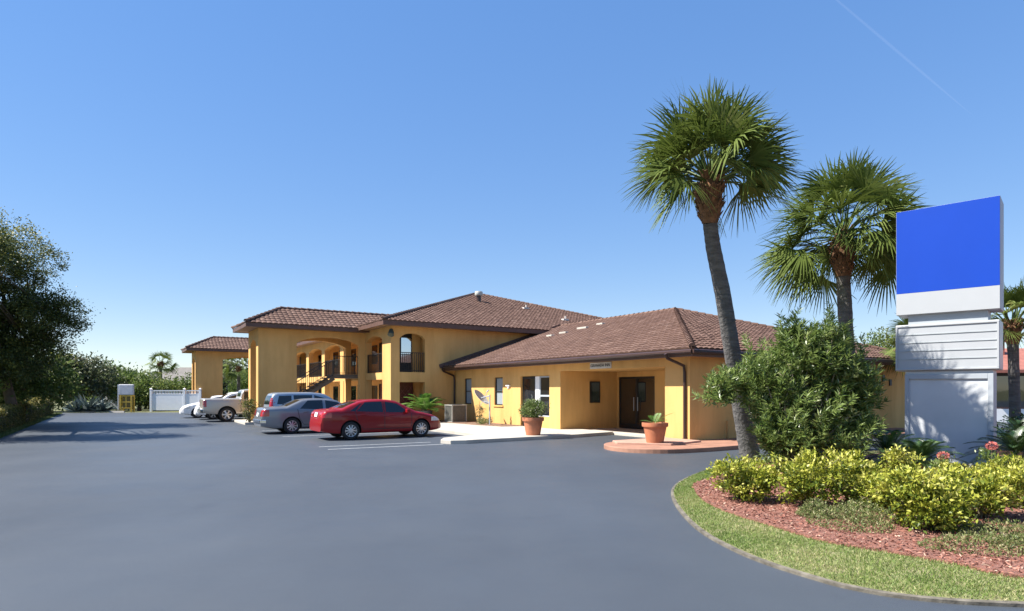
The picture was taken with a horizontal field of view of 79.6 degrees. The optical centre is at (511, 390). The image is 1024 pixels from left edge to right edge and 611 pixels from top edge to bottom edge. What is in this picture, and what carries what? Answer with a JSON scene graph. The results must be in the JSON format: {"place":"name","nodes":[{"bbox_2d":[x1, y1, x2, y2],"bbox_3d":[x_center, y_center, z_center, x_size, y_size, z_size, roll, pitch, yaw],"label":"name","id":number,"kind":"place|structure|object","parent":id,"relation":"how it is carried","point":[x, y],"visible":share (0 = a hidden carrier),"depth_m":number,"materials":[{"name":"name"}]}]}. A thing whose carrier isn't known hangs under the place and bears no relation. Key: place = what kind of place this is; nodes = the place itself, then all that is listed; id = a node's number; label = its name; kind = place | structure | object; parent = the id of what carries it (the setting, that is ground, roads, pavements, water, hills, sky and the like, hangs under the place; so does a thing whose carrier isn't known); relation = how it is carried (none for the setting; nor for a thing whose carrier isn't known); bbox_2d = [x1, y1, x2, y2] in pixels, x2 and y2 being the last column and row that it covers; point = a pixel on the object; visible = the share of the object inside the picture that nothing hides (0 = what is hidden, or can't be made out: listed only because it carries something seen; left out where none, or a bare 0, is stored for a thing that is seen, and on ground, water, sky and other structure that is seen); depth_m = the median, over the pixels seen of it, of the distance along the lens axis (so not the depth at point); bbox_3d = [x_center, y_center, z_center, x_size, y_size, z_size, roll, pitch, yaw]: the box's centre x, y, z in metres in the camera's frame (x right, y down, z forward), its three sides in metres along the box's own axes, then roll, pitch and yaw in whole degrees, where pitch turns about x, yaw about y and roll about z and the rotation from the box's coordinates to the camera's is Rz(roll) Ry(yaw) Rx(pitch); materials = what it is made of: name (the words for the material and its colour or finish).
{"place":"outdoors","nodes":[
{"label":"outdoors","id":0,"kind":"place"},
{"bbox_2d":[0,400,178,436],"bbox_3d":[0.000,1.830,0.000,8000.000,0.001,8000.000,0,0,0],"label":"ground","id":1,"kind":"structure","parent":0,"point":[125,410],"depth_m":53.34,"materials":[{"name":"green plant"}]},
{"bbox_2d":[0,403,26,432],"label":"clipped hedge","id":2,"kind":"object","parent":1,"relation":"on","point":[11,416],"visible":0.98,"depth_m":28.56,"materials":[{"name":"green plant"}]},
{"bbox_2d":[17,399,44,422],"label":"clipped hedge","id":3,"kind":"object","parent":1,"relation":"on","point":[33,415],"visible":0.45,"depth_m":35.46,"materials":[{"name":"green plant"}]},
{"bbox_2d":[0,412,62,438],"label":"verge grass","id":4,"kind":"structure","parent":1,"relation":"on","point":[12,430],"depth_m":30.54,"materials":[{"name":"green plant"}]},
{"bbox_2d":[27,397,54,416],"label":"clipped hedge","id":5,"kind":"object","parent":1,"relation":"on","point":[48,410],"visible":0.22,"depth_m":43.02,"materials":[{"name":"green plant"}]},
{"bbox_2d":[0,351,87,413],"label":"understory tree","id":6,"kind":"object","parent":1,"relation":"on","point":[49,385],"visible":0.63,"depth_m":32.86,"materials":[{"name":"green plant"}]},
{"bbox_2d":[0,206,105,406],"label":"oak tree","id":7,"kind":"object","parent":1,"relation":"on","point":[22,307],"visible":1,"depth_m":30.17,"materials":[{"name":"green plant"}]},
{"bbox_2d":[17,340,99,407],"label":"background tree","id":8,"kind":"object","parent":1,"relation":"on","point":[68,356],"visible":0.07,"depth_m":52.24,"materials":[{"name":"green plant"}]},
{"bbox_2d":[60,399,87,411],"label":"agave","id":9,"kind":"object","parent":1,"relation":"on","point":[75,408],"visible":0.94,"depth_m":49.38,"materials":[{"name":"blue plant"}]},
{"bbox_2d":[69,393,105,410],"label":"agave","id":10,"kind":"object","parent":1,"relation":"on","point":[86,405],"visible":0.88,"depth_m":49.72,"materials":[{"name":"blue plant"}]},
{"bbox_2d":[80,411,95,412],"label":"wheel stop","id":11,"kind":"object","parent":1,"relation":"on","point":[88,412],"visible":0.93,"depth_m":49.94,"materials":[{"name":"concrete"}]},
{"bbox_2d":[49,351,130,404],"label":"background tree","id":12,"kind":"object","parent":1,"relation":"on","point":[100,388],"visible":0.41,"depth_m":53.53,"materials":[{"name":"green plant"}]},
{"bbox_2d":[89,398,117,410],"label":"agave","id":13,"kind":"object","parent":1,"relation":"on","point":[102,406],"visible":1,"depth_m":50.05,"materials":[{"name":"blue plant"}]},
{"bbox_2d":[100,395,117,408],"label":"white fence","id":14,"kind":"object","parent":1,"relation":"on","point":[112,403],"visible":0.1,"depth_m":55.97,"materials":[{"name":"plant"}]},
{"bbox_2d":[83,358,155,405],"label":"background tree","id":15,"kind":"object","parent":1,"relation":"on","point":[120,369],"visible":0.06,"depth_m":59.40,"materials":[{"name":"green plant"}]},
{"bbox_2d":[118,384,134,411],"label":"yellow stand","id":16,"kind":"object","parent":1,"relation":"on","point":[126,397],"visible":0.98,"depth_m":50.58,"materials":[{"name":"paint"}]},
{"bbox_2d":[16,366,243,401],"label":"wood","id":17,"kind":"object","parent":1,"relation":"on","point":[98,397],"visible":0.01,"depth_m":104.05,"materials":[{"name":"green plant"}]},
{"bbox_2d":[103,365,189,410],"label":"background tree","id":18,"kind":"object","parent":1,"relation":"on","point":[142,392],"visible":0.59,"depth_m":54.56,"materials":[{"name":"green plant"}]},
{"bbox_2d":[145,351,179,379],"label":"palm tree","id":19,"kind":"object","parent":1,"relation":"on","point":[160,364],"visible":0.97,"depth_m":71.92,"materials":[{"name":"green plant"}]},
{"bbox_2d":[136,370,191,408],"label":"background tree","id":20,"kind":"object","parent":1,"relation":"on","point":[188,384],"visible":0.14,"depth_m":61.02,"materials":[{"name":"green plant"}]},
{"bbox_2d":[150,388,201,411],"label":"vinyl fence","id":21,"kind":"object","parent":1,"relation":"on","point":[168,401],"visible":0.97,"depth_m":51.97,"materials":[{"name":"white plastic"}]},
{"bbox_2d":[223,359,242,394],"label":"background tree","id":22,"kind":"object","parent":1,"relation":"on","point":[224,382],"visible":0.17,"depth_m":83.33,"materials":[{"name":"green plant"}]},
{"bbox_2d":[223,366,248,393],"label":"background tree","id":23,"kind":"object","parent":1,"relation":"on","point":[244,383],"visible":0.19,"depth_m":78.57,"materials":[{"name":"green plant"}]},
{"bbox_2d":[223,358,248,391],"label":"palm tree","id":24,"kind":"object","parent":1,"relation":"on","point":[236,374],"visible":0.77,"depth_m":71.51,"materials":[{"name":"green plant"}]},
{"bbox_2d":[856,322,899,348],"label":"background tree","id":25,"kind":"object","parent":1,"relation":"on","point":[877,341],"visible":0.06,"depth_m":45.87,"materials":[{"name":"green plant"}]},
{"bbox_2d":[153,367,228,388],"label":"house","id":26,"kind":"structure","parent":0,"point":[181,371],"depth_m":82.04,"materials":[{"name":"grey"}]},
{"bbox_2d":[0,412,1023,610],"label":"parking lot","id":27,"kind":"structure","parent":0,"point":[159,511],"depth_m":8.07,"materials":[{"name":"grey asphalt"}]},
{"bbox_2d":[109,411,124,412],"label":"wheel stop","id":28,"kind":"object","parent":27,"relation":"on","point":[117,412],"visible":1,"depth_m":49.94,"materials":[{"name":"concrete"}]},
{"bbox_2d":[179,395,245,417],"bbox_3d":[-19.718,1.065,41.526,4.800,1.469,2.182,0,0,-33],"label":"parked sedan","id":29,"kind":"object","parent":27,"relation":"on","point":[187,409],"visible":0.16,"depth_m":39.90,"materials":[{"name":"white paint"}]},
{"bbox_2d":[194,392,240,419],"bbox_3d":[-17.726,0.943,39.358,4.620,1.715,2.167,0,0,-33],"label":"parked suv","id":30,"kind":"object","parent":27,"relation":"on","point":[227,395],"visible":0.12,"depth_m":38.32,"materials":[{"name":"white paint"}]},
{"bbox_2d":[197,389,248,421],"bbox_3d":[-15.522,0.855,36.969,5.940,1.890,2.308,0,0,-33],"label":"pickup truck","id":31,"kind":"object","parent":27,"relation":"on","point":[225,409],"visible":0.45,"depth_m":35.32,"materials":[{"name":"grey metal"}]},
{"bbox_2d":[234,419,253,424],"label":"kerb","id":32,"kind":"structure","parent":27,"relation":"on","point":[244,422],"depth_m":33.09,"materials":[{"name":"concrete"}]},
{"bbox_2d":[239,397,260,421],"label":"bush","id":33,"kind":"object","parent":32,"relation":"on","point":[249,408],"visible":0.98,"depth_m":32.45,"materials":[{"name":"green plant"}]},
{"bbox_2d":[253,398,340,433],"bbox_3d":[-8.490,1.070,26.985,5.150,1.460,2.226,0,0,-33],"label":"parked sedan","id":34,"kind":"object","parent":27,"relation":"on","point":[292,416],"visible":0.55,"depth_m":25.61,"materials":[{"name":"grey paint"}]},
{"bbox_2d":[263,392,332,406],"bbox_3d":[-9.827,0.943,30.403,4.620,1.715,2.167,0,0,-33],"label":"parked suv","id":35,"kind":"object","parent":27,"relation":"on","point":[276,399],"visible":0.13,"depth_m":29.14,"materials":[{"name":"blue metal"}]},
{"bbox_2d":[239,419,440,449],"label":"road markings","id":36,"kind":"object","parent":27,"relation":"on","point":[354,445],"visible":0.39,"depth_m":20.41,"materials":[{"name":"paint"}]},
{"bbox_2d":[310,399,440,439],"bbox_3d":[-5.187,1.065,23.779,4.800,1.469,2.182,0,0,-33],"label":"parked sedan","id":37,"kind":"object","parent":27,"relation":"on","point":[351,420],"visible":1,"depth_m":22.84,"materials":[{"name":"red paint"}]},
{"bbox_2d":[439,420,522,426],"bbox_3d":[-2.147,1.720,31.192,1.870,0.160,7.045,0,0,-33],"label":"planting bed","id":38,"kind":"object","parent":27,"relation":"on","point":[486,424],"visible":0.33,"depth_m":30.47,"materials":[{"name":"beige concrete"}]},
{"bbox_2d":[444,404,466,421],"bbox_3d":[-2.935,1.175,32.080,0.880,0.930,0.880,0,0,-33],"label":"air conditioner","id":39,"kind":"object","parent":38,"relation":"on","point":[455,412],"visible":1,"depth_m":31.80,"materials":[{"name":"grey metal"}]},
{"bbox_2d":[474,401,484,420],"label":"wall plant","id":40,"kind":"object","parent":38,"relation":"on","point":[479,412],"depth_m":31.25,"materials":[{"name":"green plant"}]},
{"bbox_2d":[474,390,489,424],"bbox_3d":[-1.467,0.808,29.671,0.862,1.704,0.785,0,0,-33],"label":"satellite dish","id":41,"kind":"object","parent":38,"relation":"on","point":[481,396],"visible":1,"depth_m":29.61,"materials":[{"name":"grey metal"}]},
{"bbox_2d":[475,417,491,423],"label":"plant","id":42,"kind":"object","parent":38,"relation":"on","point":[481,420],"visible":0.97,"depth_m":29.84,"materials":[{"name":"green plant"}]},
{"bbox_2d":[180,291,904,439],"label":"motel","id":43,"kind":"structure","parent":27,"relation":"on","point":[511,355],"depth_m":32.78,"materials":[{"name":"yellow paint"}]},
{"bbox_2d":[318,355,321,369],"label":"window","id":44,"kind":"structure","parent":43,"relation":"in","point":[319,356],"depth_m":52.12,"materials":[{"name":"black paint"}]},
{"bbox_2d":[333,386,337,400],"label":"window","id":45,"kind":"structure","parent":43,"relation":"in","point":[335,388],"depth_m":48.51,"materials":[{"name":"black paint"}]},
{"bbox_2d":[333,352,337,359],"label":"window","id":46,"kind":"structure","parent":43,"relation":"in","point":[335,354],"depth_m":48.51,"materials":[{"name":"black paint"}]},
{"bbox_2d":[351,386,355,399],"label":"window","id":47,"kind":"structure","parent":43,"relation":"in","point":[353,388],"depth_m":44.79,"materials":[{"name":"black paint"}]},
{"bbox_2d":[351,349,355,365],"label":"window","id":48,"kind":"structure","parent":43,"relation":"in","point":[353,351],"depth_m":44.59,"materials":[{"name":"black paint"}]},
{"bbox_2d":[372,386,376,398],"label":"window","id":49,"kind":"structure","parent":43,"relation":"in","point":[374,388],"depth_m":41.11,"materials":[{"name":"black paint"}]},
{"bbox_2d":[372,345,376,363],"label":"window","id":50,"kind":"structure","parent":43,"relation":"in","point":[374,348],"depth_m":41.11,"materials":[{"name":"black paint"}]},
{"bbox_2d":[379,384,381,398],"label":"door","id":51,"kind":"structure","parent":43,"relation":"in","point":[380,385],"depth_m":40.14,"materials":[{"name":"black paint"}]},
{"bbox_2d":[379,343,381,372],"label":"door","id":52,"kind":"structure","parent":43,"relation":"in","point":[380,344],"depth_m":40.22,"materials":[{"name":"black paint"}]},
{"bbox_2d":[400,334,411,371],"bbox_3d":[-5.901,-2.085,34.206,0.690,2.230,0.076,0,0,-33],"label":"window","id":53,"kind":"structure","parent":43,"relation":"in","point":[405,340],"depth_m":34.17,"materials":[{"name":"glass"}]},
{"bbox_2d":[400,382,412,409],"bbox_3d":[-5.987,0.675,34.401,0.950,2.250,0.084,0,0,-33],"label":"ornate door","id":54,"kind":"structure","parent":43,"relation":"in","point":[406,388],"depth_m":34.42,"materials":[{"name":"brown wood"}]},
{"bbox_2d":[463,378,471,405],"bbox_3d":[-2.362,0.080,33.399,0.180,1.460,0.920,0,0,-33],"label":"window","id":55,"kind":"structure","parent":43,"relation":"in","point":[467,381],"depth_m":33.55,"materials":[{"name":"grey glass"}]},
{"bbox_2d":[493,377,502,406],"bbox_3d":[-0.639,0.080,30.701,0.180,1.460,0.920,0,0,-33],"label":"window","id":56,"kind":"structure","parent":43,"relation":"in","point":[499,380],"depth_m":30.82,"materials":[{"name":"white glass"}]},
{"bbox_2d":[523,376,534,425],"bbox_3d":[0.806,0.515,28.597,0.050,2.310,1.060,0,0,-33],"label":"glazed door","id":57,"kind":"structure","parent":43,"relation":"in","point":[528,382],"depth_m":28.64,"materials":[{"name":"black paint"}]},
{"bbox_2d":[539,376,548,416],"bbox_3d":[1.497,0.270,27.490,0.060,1.820,0.850,0,0,-33],"label":"window","id":58,"kind":"structure","parent":43,"relation":"in","point":[543,380],"depth_m":27.55,"materials":[{"name":"white glass"}]},
{"bbox_2d":[590,381,599,402],"bbox_3d":[3.694,0.075,27.376,0.560,0.950,0.064,0,0,-33],"label":"window","id":59,"kind":"structure","parent":43,"relation":"attached to","point":[594,391],"depth_m":27.34,"materials":[{"name":"black glass"}]},
{"bbox_2d":[590,362,611,368],"bbox_3d":[3.475,-0.980,24.131,0.055,0.240,1.240,0,0,-33],"label":"wall sign","id":60,"kind":"object","parent":43,"relation":"attached to","point":[599,365],"visible":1,"depth_m":24.10,"materials":[{"name":"white paint"}]},
{"bbox_2d":[619,376,654,428],"bbox_3d":[5.497,0.545,27.122,0.137,2.310,2.240,0,0,-33],"label":"entrance door","id":61,"kind":"structure","parent":43,"relation":"in","point":[636,394],"depth_m":27.13,"materials":[{"name":"black paint"}]},
{"bbox_2d":[587,428,645,437],"bbox_3d":[5.443,1.760,24.975,2.320,0.120,5.960,0,0,-33],"label":"doorstep","id":62,"kind":"object","parent":27,"relation":"on","point":[629,432],"visible":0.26,"depth_m":25.43,"materials":[{"name":"concrete"}]},
{"bbox_2d":[604,428,904,453],"bbox_3d":[10.271,1.745,22.757,17.107,0.150,3.204,0,0,-32],"label":"paved corner","id":63,"kind":"object","parent":27,"relation":"on","point":[711,445],"visible":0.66,"depth_m":18.30,"materials":[{"name":"concrete"}]},
{"bbox_2d":[613,437,700,445],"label":"ramp slab","id":64,"kind":"structure","parent":63,"relation":"on","point":[671,441],"depth_m":19.37,"materials":[{"name":"concrete"}]},
{"bbox_2d":[641,413,671,442],"bbox_3d":[4.443,1.150,18.967,0.803,0.930,0.888,0,0,-33],"label":"potted cycad","id":65,"kind":"object","parent":64,"relation":"on","point":[655,431],"visible":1,"depth_m":18.75,"materials":[{"name":"ceramic"}]},
{"bbox_2d":[878,312,907,380],"bbox_3d":[17.156,-0.880,25.953,3.107,5.360,3.294,0,0,23],"label":"tree","id":66,"kind":"object","parent":63,"relation":"on","point":[891,353],"visible":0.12,"depth_m":26.27,"materials":[{"name":"green plant"}]},
{"bbox_2d":[747,146,933,446],"bbox_3d":[9.938,-2.763,18.630,5.426,9.133,5.170,0,0,0],"label":"palm tree","id":67,"kind":"object","parent":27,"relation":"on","point":[838,256],"visible":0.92,"depth_m":18.24,"materials":[{"name":"green plant"}]},
{"bbox_2d":[671,459,1023,606],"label":"kerb","id":68,"kind":"structure","parent":27,"relation":"on","point":[998,603],"depth_m":5.57,"materials":[{"name":"concrete"}]},
{"bbox_2d":[0,0,1023,373],"label":"sky","id":69,"kind":"structure","parent":0,"point":[204,168],"materials":[{"name":"blue"}]},
{"bbox_2d":[429,422,612,443],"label":"sidewalk","id":70,"kind":"structure","parent":0,"point":[472,434],"depth_m":24.01,"materials":[{"name":"concrete"}]},
{"bbox_2d":[401,393,444,413],"bbox_3d":[-4.677,0.898,32.601,2.690,1.544,3.212,0,0,33],"label":"potted palm","id":71,"kind":"object","parent":70,"relation":"on","point":[423,403],"visible":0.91,"depth_m":32.34,"materials":[{"name":"green plant"}]},
{"bbox_2d":[518,397,548,435],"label":"potted shrub","id":72,"kind":"object","parent":70,"relation":"on","point":[533,425],"visible":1,"depth_m":22.80,"materials":[{"name":"green plant"}]},
{"bbox_2d":[673,443,1023,600],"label":"lawn","id":73,"kind":"structure","parent":0,"point":[880,576],"depth_m":6.17,"materials":[{"name":"green plant"}]},
{"bbox_2d":[620,77,807,459],"bbox_3d":[4.547,-2.593,14.100,4.351,8.919,4.622,0,0,0],"label":"palm tree","id":74,"kind":"object","parent":73,"relation":"on","point":[724,124],"visible":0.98,"depth_m":13.77,"materials":[{"name":"green plant"}]},
{"bbox_2d":[692,446,1023,577],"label":"mulch bed","id":75,"kind":"object","parent":73,"relation":"on","point":[1006,570],"visible":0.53,"depth_m":7.43,"materials":[{"name":"brown wood"}]},
{"bbox_2d":[705,453,782,502],"bbox_3d":[3.638,1.375,9.674,1.264,0.782,1.102,0,0,0],"label":"yellow shrub","id":76,"kind":"object","parent":75,"relation":"on","point":[745,478],"visible":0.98,"depth_m":9.54,"materials":[{"name":"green plant"}]},
{"bbox_2d":[691,301,889,471],"bbox_3d":[6.000,-0.013,13.322,4.307,3.918,2.276,0,0,0],"label":"oleander bush","id":77,"kind":"object","parent":75,"relation":"on","point":[840,415],"visible":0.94,"depth_m":12.98,"materials":[{"name":"green plant"}]},
{"bbox_2d":[764,443,853,505],"bbox_3d":[4.431,1.278,9.201,1.284,0.995,1.155,0,0,0],"label":"yellow shrub","id":78,"kind":"object","parent":75,"relation":"on","point":[802,479],"visible":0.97,"depth_m":9.01,"materials":[{"name":"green plant"}]},
{"bbox_2d":[795,496,896,533],"bbox_3d":[4.517,1.598,8.144,1.386,0.267,1.533,0,0,0],"label":"ground cover","id":79,"kind":"object","parent":75,"relation":"on","point":[823,510],"visible":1,"depth_m":8.09,"materials":[{"name":"green plant"}]},
{"bbox_2d":[825,448,890,502],"bbox_3d":[5.300,1.329,9.444,1.124,0.907,0.966,0,0,0],"label":"yellow shrub","id":80,"kind":"object","parent":75,"relation":"on","point":[858,464],"visible":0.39,"depth_m":9.37,"materials":[{"name":"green plant"}]},
{"bbox_2d":[843,467,899,510],"bbox_3d":[5.247,1.441,8.884,0.743,0.683,0.722,0,0,0],"label":"yellow shrub","id":81,"kind":"object","parent":75,"relation":"on","point":[861,492],"visible":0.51,"depth_m":8.89,"materials":[{"name":"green plant"}]},
{"bbox_2d":[845,429,949,470],"bbox_3d":[7.955,1.357,12.979,2.066,1.063,2.188,0,0,0],"label":"cycad","id":82,"kind":"object","parent":75,"relation":"on","point":[889,441],"visible":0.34,"depth_m":12.86,"materials":[{"name":"green plant"}]},
{"bbox_2d":[878,444,928,482],"bbox_3d":[6.980,1.337,11.008,0.827,0.822,0.804,0,0,0],"label":"yellow shrub","id":83,"kind":"object","parent":75,"relation":"on","point":[894,457],"visible":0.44,"depth_m":10.89,"materials":[{"name":"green plant"}]},
{"bbox_2d":[874,439,968,469],"bbox_3d":[8.113,1.383,12.168,1.766,0.833,1.718,0,0,-15],"label":"cycad","id":84,"kind":"object","parent":75,"relation":"on","point":[922,447],"visible":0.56,"depth_m":12.05,"materials":[{"name":"green plant"}]},
{"bbox_2d":[870,462,986,535],"bbox_3d":[5.221,1.331,7.707,1.307,0.853,1.114,0,0,0],"label":"yellow shrub","id":85,"kind":"object","parent":75,"relation":"on","point":[929,500],"visible":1,"depth_m":7.52,"materials":[{"name":"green plant"}]},
{"bbox_2d":[928,451,955,471],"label":"flowering plant","id":86,"kind":"object","parent":75,"relation":"on","point":[935,463],"visible":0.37,"depth_m":10.99,"materials":[{"name":"green plant"}]},
{"bbox_2d":[896,195,1003,464],"bbox_3d":[10.564,-1.330,14.890,2.050,6.160,0.888,0,0,43],"label":"pylon sign","id":87,"kind":"object","parent":75,"relation":"on","point":[949,296],"visible":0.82,"depth_m":14.51,"materials":[{"name":"paint"}]},
{"bbox_2d":[928,458,988,479],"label":"yellow shrub","id":88,"kind":"object","parent":75,"relation":"on","point":[942,465],"visible":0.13,"depth_m":9.97,"materials":[{"name":"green plant"}]},
{"bbox_2d":[916,517,1023,557],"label":"ground cover","id":89,"kind":"object","parent":75,"relation":"on","point":[1011,538],"visible":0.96,"depth_m":6.83,"materials":[{"name":"green plant"}]},
{"bbox_2d":[935,460,1023,518],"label":"yellow shrub","id":90,"kind":"object","parent":75,"relation":"on","point":[1002,487],"visible":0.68,"depth_m":8.13,"materials":[{"name":"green plant"}]},
{"bbox_2d":[956,426,1023,468],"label":"cycad","id":91,"kind":"object","parent":75,"relation":"on","point":[1013,445],"visible":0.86,"depth_m":13.19,"materials":[{"name":"green plant"}]},
{"bbox_2d":[975,441,1007,468],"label":"flowering plant","id":92,"kind":"object","parent":75,"relation":"on","point":[984,455],"visible":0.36,"depth_m":11.21,"materials":[{"name":"green plant"}]},
{"bbox_2d":[983,450,1023,507],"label":"yellow shrub","id":93,"kind":"object","parent":75,"relation":"on","point":[994,463],"visible":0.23,"depth_m":9.01,"materials":[{"name":"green plant"}]},
{"bbox_2d":[997,409,1023,445],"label":"dark bush","id":94,"kind":"object","parent":75,"relation":"on","point":[1018,417],"visible":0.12,"depth_m":18.34,"materials":[{"name":"green plant"}]},
{"bbox_2d":[997,416,1023,454],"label":"cycad","id":95,"kind":"object","parent":75,"relation":"on","point":[1017,423],"visible":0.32,"depth_m":16.56,"materials":[{"name":"green plant"}]},
{"bbox_2d":[991,277,1023,427],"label":"palm tree","id":96,"kind":"object","parent":73,"relation":"on","point":[1013,328],"visible":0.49,"depth_m":19.86,"materials":[{"name":"green plant"}]},
{"bbox_2d":[996,342,1023,421],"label":"neighbour building","id":97,"kind":"structure","parent":0,"point":[1002,395],"depth_m":35.12,"materials":[{"name":"white paint"}]},
{"bbox_2d":[997,374,1023,408],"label":"window","id":98,"kind":"structure","parent":97,"relation":"in","point":[1002,379],"depth_m":35.13,"materials":[{"name":"grey glass"}]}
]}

